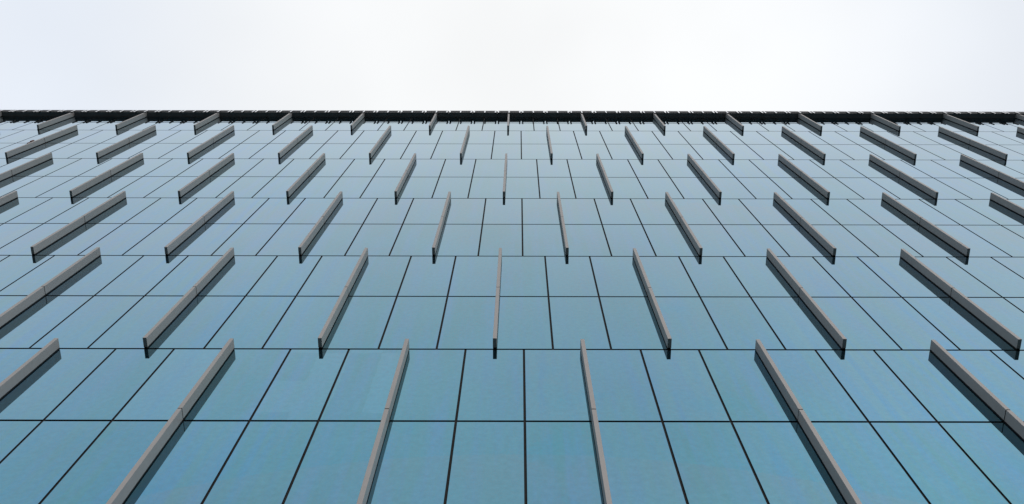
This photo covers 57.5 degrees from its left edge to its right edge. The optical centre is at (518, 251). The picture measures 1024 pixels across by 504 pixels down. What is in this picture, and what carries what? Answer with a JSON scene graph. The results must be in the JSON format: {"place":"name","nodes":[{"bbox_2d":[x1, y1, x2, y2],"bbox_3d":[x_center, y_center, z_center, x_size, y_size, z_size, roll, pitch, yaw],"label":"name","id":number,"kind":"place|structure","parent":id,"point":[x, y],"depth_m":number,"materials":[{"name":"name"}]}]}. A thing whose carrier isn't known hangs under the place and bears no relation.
{"place":"outdoors","nodes":[
{"label":"outdoors","id":0,"kind":"place"},
{"bbox_2d":[0,110,1023,503],"bbox_3d":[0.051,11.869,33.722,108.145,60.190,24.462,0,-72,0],"label":"glass office building","id":1,"kind":"structure","parent":0,"point":[288,306],"depth_m":26.84,"materials":[{"name":"glass"}]},
{"bbox_2d":[0,0,1023,111],"label":"sky","id":2,"kind":"structure","parent":0,"point":[384,55],"materials":[{"name":"white"}]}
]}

